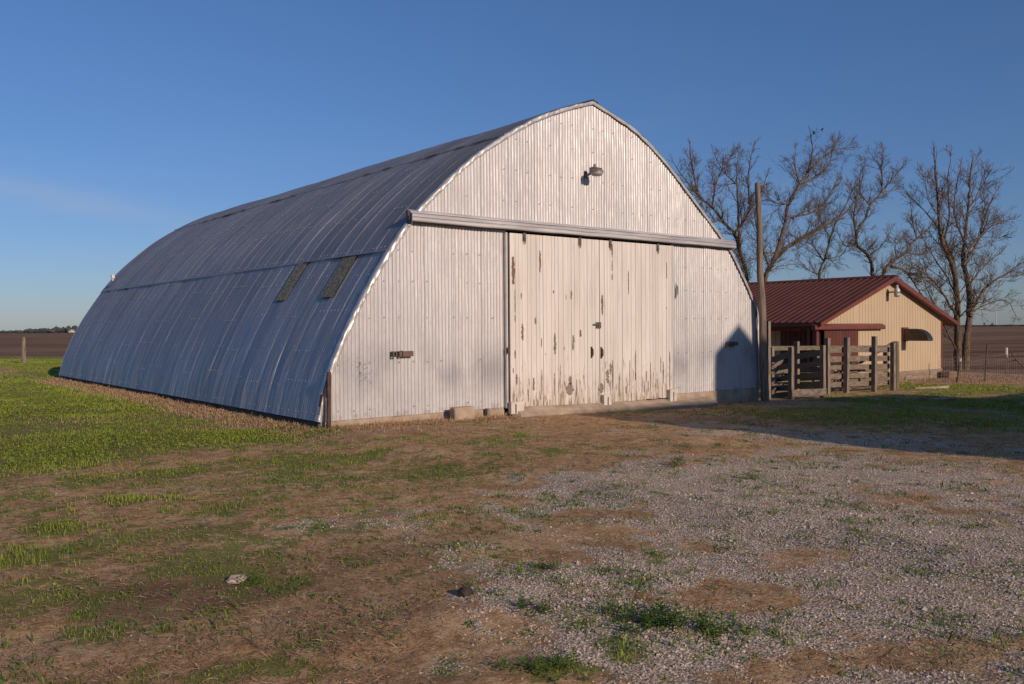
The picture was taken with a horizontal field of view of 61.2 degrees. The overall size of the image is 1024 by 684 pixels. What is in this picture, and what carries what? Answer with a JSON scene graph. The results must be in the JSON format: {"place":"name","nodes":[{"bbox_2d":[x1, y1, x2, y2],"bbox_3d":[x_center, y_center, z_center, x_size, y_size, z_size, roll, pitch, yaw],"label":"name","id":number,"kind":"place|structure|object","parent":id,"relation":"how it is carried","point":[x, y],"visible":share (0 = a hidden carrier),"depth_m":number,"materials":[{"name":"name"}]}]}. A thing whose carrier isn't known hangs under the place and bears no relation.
{"place":"outdoors","nodes":[
{"label":"outdoors","id":0,"kind":"place"},
{"bbox_2d":[0,325,1023,683],"bbox_3d":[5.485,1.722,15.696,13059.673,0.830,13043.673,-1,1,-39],"label":"ground","id":1,"kind":"structure","parent":0,"point":[998,341],"depth_m":6.86,"materials":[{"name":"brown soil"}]},
{"bbox_2d":[21,337,25,363],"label":"fence post","id":2,"kind":"object","parent":1,"relation":"on","point":[23,354],"visible":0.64,"depth_m":45.15,"materials":[{"name":"grey wood"}]},
{"bbox_2d":[225,574,248,583],"bbox_3d":[-1.917,1.655,6.038,0.158,0.068,0.124,-1,1,-39],"label":"stone","id":3,"kind":"object","parent":1,"relation":"on","point":[231,579],"visible":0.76,"depth_m":6.00,"materials":[{"name":"grey stone"}]},
{"bbox_2d":[237,569,263,585],"bbox_3d":[-1.788,1.629,5.994,0.180,0.076,0.240,0,1,9],"label":"weed clump","id":4,"kind":"object","parent":1,"relation":"on","point":[255,580],"visible":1,"depth_m":5.97,"materials":[{"name":"green plant"}]},
{"bbox_2d":[294,576,315,588],"bbox_3d":[-1.411,1.632,5.881,0.096,0.070,0.192,0,1,11],"label":"weed clump","id":5,"kind":"object","parent":1,"relation":"on","point":[309,581],"visible":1,"depth_m":5.91,"materials":[{"name":"green plant"}]},
{"bbox_2d":[326,372,330,428],"bbox_3d":[-3.049,1.090,14.412,0.088,1.191,0.060,-1,1,-39],"label":"iron stake","id":6,"kind":"object","parent":1,"relation":"on","point":[328,399],"visible":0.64,"depth_m":14.39,"materials":[{"name":"brown metal"}]},
{"bbox_2d":[59,99,759,428],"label":"barn","id":7,"kind":"structure","parent":1,"relation":"on","point":[580,253],"depth_m":18.07,"materials":[{"name":"metal"}]},
{"bbox_2d":[507,233,599,406],"bbox_3d":[0.878,-0.415,17.619,2.502,3.498,0.122,-1,1,-39],"label":"sliding door","id":8,"kind":"structure","parent":7,"relation":"in","point":[553,349],"depth_m":17.60,"materials":[{"name":"white paint"}]},
{"bbox_2d":[593,240,672,402],"bbox_3d":[2.691,-0.454,19.065,2.534,3.493,0.122,-1,1,-39],"label":"sliding door","id":9,"kind":"structure","parent":7,"relation":"in","point":[635,324],"depth_m":19.09,"materials":[{"name":"white paint"}]},
{"bbox_2d":[450,406,474,420],"bbox_3d":[-0.918,1.326,16.007,0.466,0.268,0.202,-1,1,-39],"label":"concrete block","id":10,"kind":"object","parent":1,"relation":"on","point":[460,413],"depth_m":15.91,"materials":[{"name":"beige concrete"}]},
{"bbox_2d":[458,586,472,596],"bbox_3d":[-0.301,1.611,5.562,0.078,0.081,0.093,0,1,25],"label":"earth clod","id":11,"kind":"object","parent":1,"relation":"on","point":[465,591],"visible":0.87,"depth_m":5.53,"materials":[{"name":"brown soil"}]},
{"bbox_2d":[485,408,489,415],"bbox_3d":[-0.468,1.372,16.591,0.060,0.200,0.070,-1,1,-39],"label":"wooden peg","id":12,"kind":"object","parent":1,"relation":"on","point":[487,411],"visible":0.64,"depth_m":16.57,"materials":[{"name":"grey wood"}]},
{"bbox_2d":[0,396,1023,683],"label":"weeds","id":13,"kind":"object","parent":1,"relation":"on","point":[606,570],"visible":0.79,"depth_m":6.73,"materials":[{"name":"green plant"}]},
{"bbox_2d":[0,324,1023,332],"bbox_3d":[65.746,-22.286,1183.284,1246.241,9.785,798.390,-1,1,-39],"label":"distant wood","id":14,"kind":"object","parent":1,"relation":"on","point":[55,329],"visible":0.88,"depth_m":1046.50,"materials":[{"name":"brown plant"}]},
{"bbox_2d":[14,427,1023,683],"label":"gravel stones","id":15,"kind":"object","parent":1,"relation":"on","point":[810,585],"visible":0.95,"depth_m":6.26,"materials":[{"name":"grey gravel"}]},
{"bbox_2d":[516,594,551,616],"bbox_3d":[0.132,1.597,5.254,0.224,0.076,0.259,-1,1,-22],"label":"weed clump","id":16,"kind":"object","parent":1,"relation":"on","point":[531,611],"visible":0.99,"depth_m":5.26,"materials":[{"name":"green plant"}]},
{"bbox_2d":[495,646,592,683],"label":"weed clump","id":17,"kind":"object","parent":1,"relation":"on","point":[538,666],"visible":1,"depth_m":4.38,"materials":[{"name":"green plant"}]},
{"bbox_2d":[536,557,561,571],"bbox_3d":[0.264,1.587,6.201,0.231,0.077,0.153,0,1,39],"label":"weed clump","id":18,"kind":"object","parent":1,"relation":"on","point":[548,567],"visible":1,"depth_m":6.20,"materials":[{"name":"green plant"}]},
{"bbox_2d":[566,461,623,468],"bbox_3d":[0.984,1.466,10.367,0.704,0.077,0.256,0,1,9],"label":"weed clump","id":19,"kind":"object","parent":1,"relation":"on","point":[599,467],"visible":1,"depth_m":10.37,"materials":[{"name":"green plant"}]},
{"bbox_2d":[512,396,717,416],"bbox_3d":[2.525,1.551,18.642,6.050,0.641,0.620,-1,1,-39],"label":"concrete apron","id":20,"kind":"object","parent":1,"relation":"on","point":[642,405],"visible":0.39,"depth_m":18.54,"materials":[{"name":"grey concrete"}]},
{"bbox_2d":[603,597,704,634],"bbox_3d":[0.839,1.590,5.047,0.588,0.112,0.444,0,1,-6],"label":"weed clump","id":21,"kind":"object","parent":1,"relation":"on","point":[672,614],"visible":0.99,"depth_m":5.02,"materials":[{"name":"green plant"}]},
{"bbox_2d":[670,455,686,466],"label":"weed clump","id":22,"kind":"object","parent":1,"relation":"on","point":[677,460],"visible":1,"depth_m":10.37,"materials":[{"name":"green plant"}]},
{"bbox_2d":[681,610,734,641],"bbox_3d":[1.105,1.608,4.942,0.243,0.094,0.305,-1,1,-39],"label":"weed clump","id":23,"kind":"object","parent":1,"relation":"on","point":[710,625],"visible":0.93,"depth_m":4.91,"materials":[{"name":"green plant"}]},
{"bbox_2d":[667,137,765,282],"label":"bare tree","id":24,"kind":"object","parent":1,"relation":"on","point":[737,239],"visible":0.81,"depth_m":64.17,"materials":[{"name":"grey plant"}]},
{"bbox_2d":[730,468,757,479],"bbox_3d":[2.590,1.456,9.591,0.265,0.092,0.353,-1,1,-11],"label":"weed clump","id":25,"kind":"object","parent":1,"relation":"on","point":[749,474],"visible":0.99,"depth_m":9.50,"materials":[{"name":"green plant"}]},
{"bbox_2d":[755,182,768,401],"bbox_3d":[6.258,-1.102,21.723,0.469,5.748,0.210,-1,1,-39],"label":"utility pole","id":26,"kind":"object","parent":1,"relation":"on","point":[764,384],"visible":0.97,"depth_m":21.66,"materials":[{"name":"brown wood"}]},
{"bbox_2d":[766,321,770,399],"bbox_3d":[6.772,0.614,22.914,0.105,2.332,0.100,-1,1,-39],"label":"wooden post","id":27,"kind":"object","parent":1,"relation":"on","point":[769,346],"visible":0.43,"depth_m":22.86,"materials":[{"name":"grey wood"}]},
{"bbox_2d":[771,341,826,399],"bbox_3d":[8.298,0.956,25.210,1.582,1.884,4.197,0,1,15],"label":"loading chute","id":28,"kind":"object","parent":1,"relation":"on","point":[794,376],"visible":0.87,"depth_m":24.86,"materials":[{"name":"wood"}]},
{"bbox_2d":[733,125,869,281],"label":"bare tree","id":29,"kind":"object","parent":1,"relation":"on","point":[777,255],"visible":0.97,"depth_m":66.66,"materials":[{"name":"grey plant"}]},
{"bbox_2d":[788,162,867,279],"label":"bare tree","id":30,"kind":"object","parent":1,"relation":"on","point":[825,257],"visible":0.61,"depth_m":75.66,"materials":[{"name":"brown plant"}]},
{"bbox_2d":[771,345,888,388],"bbox_3d":[11.142,1.030,30.149,7.548,1.930,0.200,-1,1,-39],"label":"board fence","id":31,"kind":"object","parent":1,"relation":"on","point":[805,370],"visible":0.23,"depth_m":29.53,"materials":[{"name":"brown wood"}]},
{"bbox_2d":[748,275,958,382],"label":"shed","id":32,"kind":"structure","parent":1,"relation":"on","point":[863,310],"depth_m":36.17,"materials":[{"name":"beige metal"}]},
{"bbox_2d":[824,330,857,373],"bbox_3d":[12.924,0.577,33.961,2.410,2.120,0.014,-1,1,-39],"label":"sliding door","id":33,"kind":"structure","parent":32,"relation":"in","point":[836,337],"depth_m":33.95,"materials":[{"name":"red metal"}]},
{"bbox_2d":[824,336,898,393],"bbox_3d":[11.936,0.888,29.350,5.204,2.166,0.588,-1,1,-39],"label":"board fence","id":34,"kind":"object","parent":1,"relation":"on","point":[846,359],"visible":0.86,"depth_m":29.23,"materials":[{"name":"grey wood"}]},
{"bbox_2d":[823,141,911,275],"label":"bare tree","id":35,"kind":"object","parent":1,"relation":"on","point":[855,244],"visible":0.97,"depth_m":74.39,"materials":[{"name":"brown plant"}]},
{"bbox_2d":[872,193,940,301],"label":"bare tree","id":36,"kind":"object","parent":1,"relation":"on","point":[891,262],"visible":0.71,"depth_m":75.05,"materials":[{"name":"brown plant"}]},
{"bbox_2d":[910,386,948,388],"bbox_3d":[15.158,1.660,31.652,1.649,0.121,0.553,-1,1,-22],"label":"stone slab","id":37,"kind":"object","parent":1,"relation":"on","point":[934,387],"depth_m":31.46,"materials":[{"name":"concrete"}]},
{"bbox_2d":[918,397,956,400],"bbox_3d":[12.278,1.666,25.044,1.134,0.100,0.419,-1,1,-21],"label":"stone slab","id":38,"kind":"object","parent":1,"relation":"on","point":[940,398],"depth_m":24.89,"materials":[{"name":"concrete"}]},
{"bbox_2d":[940,370,955,378],"bbox_3d":[19.589,1.475,38.945,0.781,0.384,0.497,-1,1,-44],"label":"straw bale","id":39,"kind":"object","parent":1,"relation":"on","point":[946,373],"visible":0.88,"depth_m":38.69},
{"bbox_2d":[884,142,1023,370],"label":"bare tree","id":40,"kind":"object","parent":1,"relation":"on","point":[962,350],"visible":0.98,"depth_m":45.33,"materials":[{"name":"grey plant"}]},
{"bbox_2d":[938,344,1023,382],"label":"wire fence","id":41,"kind":"object","parent":1,"relation":"on","point":[963,374],"visible":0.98,"depth_m":35.75,"materials":[{"name":"metal"}]},
{"bbox_2d":[1005,348,1007,374],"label":"marker post","id":42,"kind":"object","parent":1,"relation":"on","point":[1006,351],"visible":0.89,"depth_m":40.87,"materials":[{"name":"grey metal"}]},
{"bbox_2d":[1005,350,1023,373],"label":"fallen branch","id":43,"kind":"object","parent":1,"relation":"on","point":[1019,362],"visible":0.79,"depth_m":42.62,"materials":[{"name":"brown plant"}]},
{"bbox_2d":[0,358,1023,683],"bbox_3d":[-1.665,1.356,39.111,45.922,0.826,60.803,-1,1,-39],"label":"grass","id":44,"kind":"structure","parent":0,"point":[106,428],"depth_m":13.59,"materials":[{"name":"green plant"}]},
{"bbox_2d":[0,0,1023,330],"label":"sky","id":45,"kind":"structure","parent":0,"point":[125,125],"materials":[{"name":"blue"}]},
{"bbox_2d":[12,372,1023,443],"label":"dead grass","id":46,"kind":"structure","parent":0,"point":[183,406],"depth_m":17.86,"materials":[{"name":"plant"}]},
{"bbox_2d":[830,363,841,390],"bbox_3d":[11.005,1.203,29.514,0.591,0.951,0.189,-1,1,-39],"label":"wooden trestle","id":47,"kind":"object","parent":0,"point":[834,380],"visible":0.6,"depth_m":29.47,"materials":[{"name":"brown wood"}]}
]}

